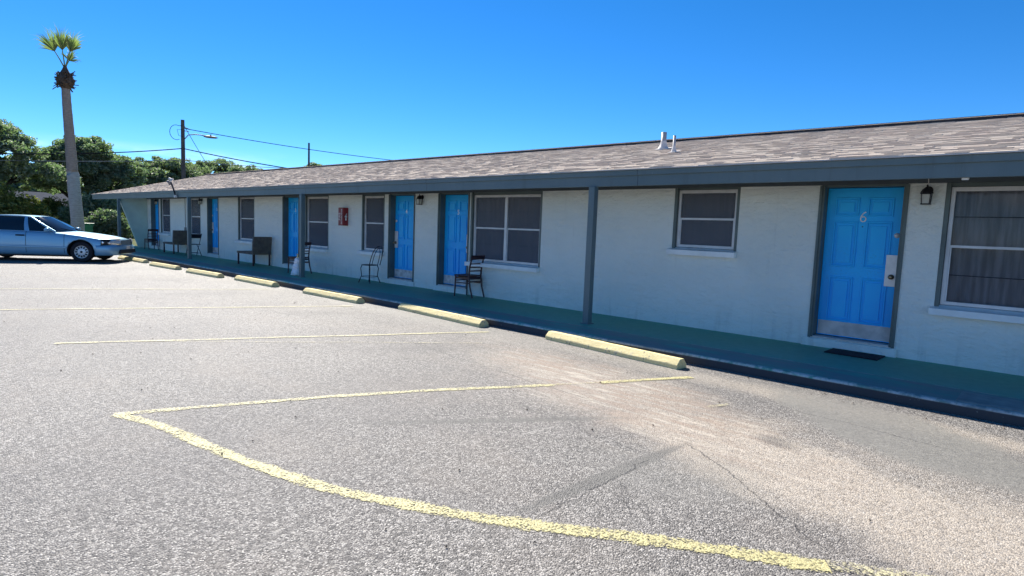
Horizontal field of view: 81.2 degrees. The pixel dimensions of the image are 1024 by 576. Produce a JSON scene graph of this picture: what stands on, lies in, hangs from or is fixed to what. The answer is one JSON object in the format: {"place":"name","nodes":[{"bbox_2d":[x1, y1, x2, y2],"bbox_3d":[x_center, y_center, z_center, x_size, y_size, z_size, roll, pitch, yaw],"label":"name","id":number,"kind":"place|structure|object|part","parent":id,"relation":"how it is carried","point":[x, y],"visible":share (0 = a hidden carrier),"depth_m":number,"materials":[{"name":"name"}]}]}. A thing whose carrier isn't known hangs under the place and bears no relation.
{"place":"outdoors","nodes":[
{"label":"outdoors","id":0,"kind":"place"},
{"bbox_2d":[0,255,1023,575],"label":"parking lot","id":1,"kind":"structure","parent":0,"point":[90,485],"depth_m":4.21,"materials":[{"name":"grey asphalt"}]},
{"bbox_2d":[0,214,135,261],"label":"parked car","id":2,"kind":"object","parent":1,"relation":"on","point":[29,235],"visible":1,"depth_m":19.07,"materials":[{"name":"blue metal"}]},
{"bbox_3d":[-15.927,-2.134,19.599,2.960,0.482,1.736,1,6,-13],"label":"window glass","id":3,"kind":"part","parent":2,"relation":"part of","materials":[{"name":"black glass"}]},
{"bbox_2d":[118,256,148,262],"bbox_3d":[-13.143,-1.000,20.726,2.442,0.120,0.203,7,7,40],"label":"wheel stop","id":4,"kind":"object","parent":1,"relation":"on","point":[133,259],"visible":1,"depth_m":20.47,"materials":[{"name":"yellow concrete"}]},
{"bbox_2d":[1,306,314,309],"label":"parking line","id":5,"kind":"object","parent":1,"relation":"on","point":[131,308],"visible":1,"depth_m":10.04,"materials":[{"name":"yellow paint"}]},
{"bbox_2d":[149,262,181,269],"bbox_3d":[-10.718,-0.688,18.465,1.963,0.120,0.204,7,7,39],"label":"wheel stop","id":6,"kind":"object","parent":1,"relation":"on","point":[163,265],"visible":1,"depth_m":18.27,"materials":[{"name":"yellow concrete"}]},
{"bbox_2d":[186,268,224,277],"bbox_3d":[-8.512,-0.418,16.547,1.972,0.120,0.204,7,7,39],"label":"wheel stop","id":7,"kind":"object","parent":1,"relation":"on","point":[205,273],"visible":1,"depth_m":16.36,"materials":[{"name":"yellow concrete"}]},
{"bbox_2d":[234,275,278,286],"bbox_3d":[-6.380,-0.176,14.893,2.050,0.120,0.203,7,7,42],"label":"wheel stop","id":8,"kind":"object","parent":1,"relation":"on","point":[267,283],"visible":1,"depth_m":14.69,"materials":[{"name":"yellow concrete"}]},
{"bbox_2d":[54,331,487,343],"bbox_3d":[-2.917,0.664,8.143,5.496,0.001,0.179,0,6,-21],"label":"parking line","id":9,"kind":"object","parent":1,"relation":"on","point":[264,337],"visible":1,"depth_m":8.03,"materials":[{"name":"yellow paint"}]},
{"bbox_2d":[302,288,364,303],"bbox_3d":[-3.783,0.148,12.569,2.090,0.120,0.204,7,7,42],"label":"wheel stop","id":10,"kind":"object","parent":1,"relation":"on","point":[336,296],"visible":1,"depth_m":12.38,"materials":[{"name":"yellow concrete"}]},
{"bbox_2d":[113,384,554,415],"bbox_3d":[-1.374,0.986,5.457,3.838,0.001,0.272,0,6,-22],"label":"parking line","id":11,"kind":"object","parent":1,"relation":"on","point":[271,401],"visible":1,"depth_m":5.39,"materials":[{"name":"yellow paint"}]},
{"bbox_2d":[398,303,488,327],"bbox_3d":[-1.261,0.451,10.442,0.204,0.120,2.398,-3,8,-43],"label":"wheel stop","id":12,"kind":"object","parent":1,"relation":"on","point":[455,317],"visible":1,"depth_m":10.22,"materials":[{"name":"yellow concrete"}]},
{"bbox_2d":[114,415,831,572],"bbox_3d":[-0.846,1.183,3.633,5.013,0.001,0.548,4,6,21],"label":"parking line","id":13,"kind":"object","parent":1,"relation":"on","point":[274,470],"visible":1,"depth_m":3.23,"materials":[{"name":"yellow paint"}]},
{"bbox_2d":[4,261,1016,568],"bbox_3d":[-7.006,0.159,11.671,33.569,0.016,6.120,7,7,42],"label":"grit","id":14,"kind":"object","parent":1,"relation":"on","point":[402,325],"visible":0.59,"depth_m":5.89,"materials":[{"name":"grey gravel"}]},
{"bbox_2d":[545,331,685,369],"bbox_3d":[1.291,0.791,7.937,0.204,0.120,2.223,-3,7,-41],"label":"wheel stop","id":15,"kind":"object","parent":1,"relation":"on","point":[668,361],"visible":1,"depth_m":7.72,"materials":[{"name":"yellow concrete"}]},
{"bbox_2d":[599,376,690,382],"bbox_3d":[1.466,0.993,6.482,1.159,0.001,0.185,0,6,-20],"label":"parking line","id":16,"kind":"object","parent":1,"relation":"on","point":[684,377],"visible":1,"depth_m":6.50,"materials":[{"name":"yellow paint"}]},
{"bbox_2d":[827,560,928,575],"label":"parking line","id":17,"kind":"object","parent":1,"relation":"on","point":[883,572],"visible":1,"depth_m":2.86,"materials":[{"name":"yellow paint"}]},
{"bbox_2d":[0,0,1023,172],"label":"sky","id":18,"kind":"structure","parent":0,"point":[382,79],"materials":[{"name":"blue"}]},
{"bbox_2d":[123,246,1023,426],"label":"walkway","id":19,"kind":"structure","parent":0,"point":[927,385],"depth_m":7.96,"materials":[{"name":"green paint"}]},
{"bbox_2d":[144,229,158,249],"bbox_3d":[-15.737,-2.125,26.093,0.544,0.895,0.410,7,7,40],"label":"wooden chair","id":20,"kind":"object","parent":19,"relation":"on","point":[149,240],"visible":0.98,"depth_m":26.02,"materials":[{"name":"brown wood"}]},
{"bbox_2d":[163,230,186,253],"bbox_3d":[-13.564,-1.876,24.147,1.258,0.930,0.600,7,7,42],"label":"chair","id":21,"kind":"object","parent":19,"relation":"on","point":[179,237],"visible":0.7,"depth_m":23.71,"materials":[{"name":"black metal"}]},
{"bbox_2d":[185,233,201,255],"bbox_3d":[-12.100,-1.647,22.736,0.510,0.874,0.424,7,7,38],"label":"folding chair","id":22,"kind":"object","parent":19,"relation":"on","point":[196,235],"visible":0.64,"depth_m":22.70,"materials":[{"name":"black metal"}]},
{"bbox_2d":[237,237,271,265],"bbox_3d":[-8.350,-1.214,19.373,1.258,0.930,0.600,7,7,42],"label":"chair","id":23,"kind":"object","parent":19,"relation":"on","point":[261,245],"visible":0.99,"depth_m":18.97,"materials":[{"name":"brown wicker"}]},
{"bbox_2d":[290,254,298,275],"bbox_3d":[-5.780,-0.612,16.074,0.390,0.620,0.260,7,7,42],"label":"bundle","id":24,"kind":"object","parent":19,"relation":"on","point":[295,270],"visible":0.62,"depth_m":16.00,"materials":[{"name":"white plastic"}]},
{"bbox_2d":[288,242,311,273],"bbox_3d":[-5.979,-0.856,16.850,0.544,0.895,0.410,5,6,26],"label":"wooden chair","id":25,"kind":"object","parent":19,"relation":"on","point":[291,258],"visible":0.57,"depth_m":16.84,"materials":[{"name":"brown wood"}]},
{"bbox_2d":[359,246,382,283],"bbox_3d":[-3.497,-0.591,14.871,0.529,0.934,0.410,5,6,30],"label":"wire chair","id":26,"kind":"object","parent":19,"relation":"on","point":[369,264],"visible":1,"depth_m":14.80,"materials":[{"name":"black metal"}]},
{"bbox_2d":[454,255,484,297],"bbox_3d":[-0.894,-0.257,12.668,0.544,0.895,0.410,7,7,38],"label":"wooden chair","id":27,"kind":"object","parent":19,"relation":"on","point":[468,277],"visible":1,"depth_m":12.58,"materials":[{"name":"brown wood"}]},
{"bbox_2d":[92,113,1023,375],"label":"motel building","id":28,"kind":"structure","parent":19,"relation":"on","point":[839,237],"depth_m":9.47,"materials":[{"name":"paint"}]},
{"bbox_2d":[151,199,159,246],"bbox_3d":[-15.918,-2.942,26.848,1.042,2.126,0.220,7,7,42],"label":"door","id":29,"kind":"structure","parent":28,"relation":"in","point":[154,207],"depth_m":27.09,"materials":[{"name":"blue paint"}]},
{"bbox_2d":[158,199,170,235],"bbox_3d":[-14.991,-3.094,25.917,1.265,1.613,0.305,7,7,42],"label":"window","id":30,"kind":"structure","parent":28,"relation":"in","point":[164,203],"depth_m":26.09,"materials":[{"name":"grey glass"}]},
{"bbox_2d":[167,178,176,197],"bbox_3d":[-12.325,-3.639,21.636,0.574,0.716,0.195,7,7,42],"label":"floodlight","id":31,"kind":"object","parent":28,"relation":"attached to","point":[171,184],"visible":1,"depth_m":21.58,"materials":[{"name":"white metal"}]},
{"bbox_2d":[191,198,200,233],"bbox_3d":[-12.466,-2.834,23.679,1.216,1.506,0.191,7,7,42],"label":"window","id":32,"kind":"structure","parent":28,"relation":"in","point":[195,207],"depth_m":23.75,"materials":[{"name":"grey glass"}]},
{"bbox_2d":[207,198,218,254],"bbox_3d":[-11.145,-2.336,22.477,1.042,2.126,0.220,7,7,42],"label":"door","id":33,"kind":"structure","parent":28,"relation":"in","point":[212,203],"depth_m":22.70,"materials":[{"name":"blue paint"}]},
{"bbox_2d":[234,197,253,243],"bbox_3d":[-9.094,-2.343,20.518,1.345,1.618,0.305,7,7,42],"label":"window","id":34,"kind":"structure","parent":28,"relation":"in","point":[245,205],"depth_m":20.65,"materials":[{"name":"grey glass"}]},
{"bbox_2d":[282,196,298,264],"bbox_3d":[-6.732,-1.775,18.436,1.042,2.126,0.220,7,7,42],"label":"door","id":35,"kind":"structure","parent":28,"relation":"in","point":[290,204],"depth_m":18.64,"materials":[{"name":"blue paint"}]},
{"bbox_2d":[305,196,328,252],"bbox_3d":[-5.647,-1.890,17.364,1.375,1.648,0.307,7,7,42],"label":"window","id":36,"kind":"structure","parent":28,"relation":"in","point":[316,207],"depth_m":17.43,"materials":[{"name":"grey glass"}]},
{"bbox_2d":[338,208,347,225],"bbox_3d":[-4.577,-1.934,16.202,0.270,0.480,0.160,7,7,42],"label":"extinguisher cabinet","id":37,"kind":"object","parent":28,"relation":"attached to","point":[342,216],"visible":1,"depth_m":16.13,"materials":[{"name":"red metal"}]},
{"bbox_3d":[-4.630,-1.931,16.152,0.220,0.440,0.007,7,7,42],"label":"cabinet door","id":38,"kind":"part","parent":37,"relation":"part of","materials":[{"name":"white metal"}]},
{"bbox_2d":[357,194,384,255],"bbox_3d":[-3.572,-1.652,15.461,1.065,1.598,0.305,7,7,42],"label":"window","id":39,"kind":"structure","parent":28,"relation":"in","point":[373,206],"depth_m":15.54,"materials":[{"name":"grey glass"}]},
{"bbox_2d":[387,194,414,281],"bbox_3d":[-2.649,-1.257,14.698,1.042,2.126,0.220,7,7,42],"label":"door","id":40,"kind":"structure","parent":28,"relation":"in","point":[401,209],"depth_m":14.85,"materials":[{"name":"blue paint"}]},
{"bbox_2d":[416,194,423,204],"bbox_3d":[-2.151,-2.072,13.961,0.138,0.250,0.149,7,7,42],"label":"wall lamp","id":41,"kind":"object","parent":28,"relation":"attached to","point":[419,198],"visible":1,"depth_m":13.93,"materials":[{"name":"black metal"}]},
{"bbox_2d":[436,193,469,288],"bbox_3d":[-1.261,-1.081,13.427,1.042,2.126,0.220,7,7,42],"label":"door","id":42,"kind":"structure","parent":28,"relation":"in","point":[453,208],"depth_m":13.57,"materials":[{"name":"blue paint"}]},
{"bbox_2d":[464,191,542,272],"bbox_3d":[-0.148,-1.207,12.328,2.050,1.618,0.307,7,7,42],"label":"window","id":43,"kind":"structure","parent":28,"relation":"in","point":[506,226],"depth_m":12.35,"materials":[{"name":"grey glass"}]},
{"bbox_2d":[666,187,740,257],"bbox_3d":[3.035,-1.058,9.396,1.115,1.108,0.305,7,7,42],"label":"window","id":44,"kind":"structure","parent":28,"relation":"in","point":[704,218],"depth_m":9.47,"materials":[{"name":"grey glass"}]},
{"bbox_2d":[807,184,909,347],"bbox_3d":[4.643,-0.331,8.021,1.042,2.126,0.220,7,7,42],"label":"door","id":45,"kind":"structure","parent":28,"relation":"in","point":[861,230],"depth_m":8.06,"materials":[{"name":"blue paint"}]},
{"bbox_2d":[920,179,933,204],"bbox_3d":[5.091,-1.213,7.326,0.138,0.381,0.149,7,7,42],"label":"wall lamp","id":46,"kind":"object","parent":28,"relation":"attached to","point":[926,193],"visible":0.91,"depth_m":7.30,"materials":[{"name":"black metal"}]},
{"bbox_2d":[928,181,1023,323],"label":"window","id":47,"kind":"structure","parent":28,"relation":"in","point":[981,265],"depth_m":7.16,"materials":[{"name":"grey glass"}]},
{"bbox_2d":[824,348,884,360],"bbox_3d":[4.454,0.859,7.779,0.620,0.014,0.400,8,8,44],"label":"door mat","id":48,"kind":"object","parent":19,"relation":"on","point":[869,356],"depth_m":7.74,"materials":[{"name":"black rubber"}]},
{"bbox_2d":[956,391,1023,412],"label":"walkway patch","id":49,"kind":"object","parent":19,"relation":"on","point":[993,401],"visible":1,"depth_m":5.64,"materials":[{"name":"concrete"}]},
{"label":"lawn","id":50,"kind":"structure","parent":0,"visible":0},
{"bbox_2d":[0,176,26,190],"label":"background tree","id":51,"kind":"object","parent":50,"relation":"on","point":[15,186],"visible":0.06,"depth_m":69.05,"materials":[{"name":"green plant"}]},
{"bbox_2d":[0,183,57,218],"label":"bush","id":52,"kind":"object","parent":50,"relation":"on","point":[11,202],"visible":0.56,"depth_m":35.57,"materials":[{"name":"green plant"}]},
{"bbox_2d":[0,118,66,186],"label":"live oak","id":53,"kind":"object","parent":50,"relation":"on","point":[13,139],"visible":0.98,"depth_m":37.55,"materials":[{"name":"green plant"}]},
{"bbox_2d":[0,179,67,193],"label":"background tree","id":54,"kind":"object","parent":50,"relation":"on","point":[29,184],"visible":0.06,"depth_m":69.33,"materials":[{"name":"green plant"}]},
{"bbox_2d":[8,190,81,205],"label":"house","id":55,"kind":"structure","parent":50,"relation":"on","point":[40,195],"depth_m":60.24,"materials":[{"name":"grey"}]},
{"bbox_2d":[35,196,67,218],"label":"bush","id":56,"kind":"object","parent":50,"relation":"on","point":[53,204],"visible":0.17,"depth_m":42.30,"materials":[{"name":"green plant"}]},
{"bbox_2d":[27,177,83,194],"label":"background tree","id":57,"kind":"object","parent":50,"relation":"on","point":[52,191],"visible":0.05,"depth_m":70.55,"materials":[{"name":"green plant"}]},
{"bbox_2d":[19,135,148,203],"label":"live oak","id":58,"kind":"object","parent":50,"relation":"on","point":[125,174],"visible":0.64,"depth_m":43.77,"materials":[{"name":"green plant"}]},
{"bbox_2d":[53,189,123,224],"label":"bush","id":59,"kind":"object","parent":50,"relation":"on","point":[90,204],"visible":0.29,"depth_m":41.41,"materials":[{"name":"green plant"}]},
{"bbox_2d":[84,208,133,238],"bbox_3d":[-25.846,-4.087,37.953,2.596,2.025,3.510,7,7,42],"label":"bush","id":60,"kind":"object","parent":50,"relation":"on","point":[104,221],"visible":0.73,"depth_m":37.47,"materials":[{"name":"green plant"}]},
{"bbox_2d":[80,160,180,195],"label":"background tree","id":61,"kind":"object","parent":50,"relation":"on","point":[154,176],"visible":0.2,"depth_m":53.35,"materials":[{"name":"green plant"}]},
{"bbox_2d":[132,156,212,179],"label":"background tree","id":62,"kind":"object","parent":50,"relation":"on","point":[174,167],"visible":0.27,"depth_m":56.13,"materials":[{"name":"green plant"}]},
{"bbox_2d":[169,120,217,178],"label":"utility pole","id":63,"kind":"object","parent":50,"relation":"on","point":[183,166],"visible":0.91,"depth_m":43.07,"materials":[{"name":"brown wood"}]},
{"bbox_2d":[0,160,175,161],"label":"power line","id":64,"kind":"object","parent":63,"relation":"attached to","point":[90,161],"visible":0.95,"depth_m":39.47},
{"bbox_2d":[0,148,180,154],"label":"power line","id":65,"kind":"object","parent":63,"relation":"attached to","point":[84,153],"visible":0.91,"depth_m":38.20,"materials":[{"name":"black metal"}]},
{"bbox_2d":[185,160,275,167],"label":"power line","id":66,"kind":"object","parent":63,"relation":"attached to","point":[230,164],"visible":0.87,"depth_m":45.88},
{"bbox_2d":[184,148,285,167],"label":"power line","id":67,"kind":"object","parent":63,"relation":"attached to","point":[236,159],"visible":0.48,"depth_m":42.11,"materials":[{"name":"black metal"}]},
{"bbox_2d":[185,128,387,159],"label":"power line","id":68,"kind":"object","parent":63,"relation":"attached to","point":[283,145],"visible":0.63,"depth_m":46.82,"materials":[{"name":"black metal"}]},
{"bbox_2d":[163,158,234,174],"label":"background tree","id":69,"kind":"object","parent":50,"relation":"on","point":[222,167],"visible":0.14,"depth_m":61.39,"materials":[{"name":"green plant"}]},
{"bbox_2d":[213,164,262,172],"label":"background tree","id":70,"kind":"object","parent":50,"relation":"on","point":[235,168],"visible":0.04,"depth_m":60.22,"materials":[{"name":"green plant"}]},
{"bbox_2d":[308,143,309,165],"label":"utility pole","id":71,"kind":"object","parent":50,"relation":"on","point":[308,154],"visible":0.29,"depth_m":55.83,"materials":[{"name":"brown wood"}]},
{"bbox_2d":[304,162,322,165],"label":"background tree","id":72,"kind":"object","parent":50,"relation":"on","point":[313,164],"visible":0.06,"depth_m":78.91,"materials":[{"name":"green plant"}]},
{"label":"side yard","id":73,"kind":"structure","parent":0,"visible":0},
{"bbox_2d":[36,25,84,231],"bbox_3d":[-24.300,-8.296,32.365,2.559,11.751,1.694,-2,7,-34],"label":"palm tree","id":74,"kind":"object","parent":73,"relation":"on","point":[64,79],"visible":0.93,"depth_m":32.24,"materials":[{"name":"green plant"}]},
{"bbox_2d":[84,223,93,232],"bbox_3d":[-25.474,-3.366,35.733,0.680,1.035,0.620,4,6,22],"label":"wheelie bin","id":75,"kind":"object","parent":73,"relation":"on","point":[88,227],"visible":0.17,"depth_m":35.63,"materials":[{"name":"green plastic"}]}
]}

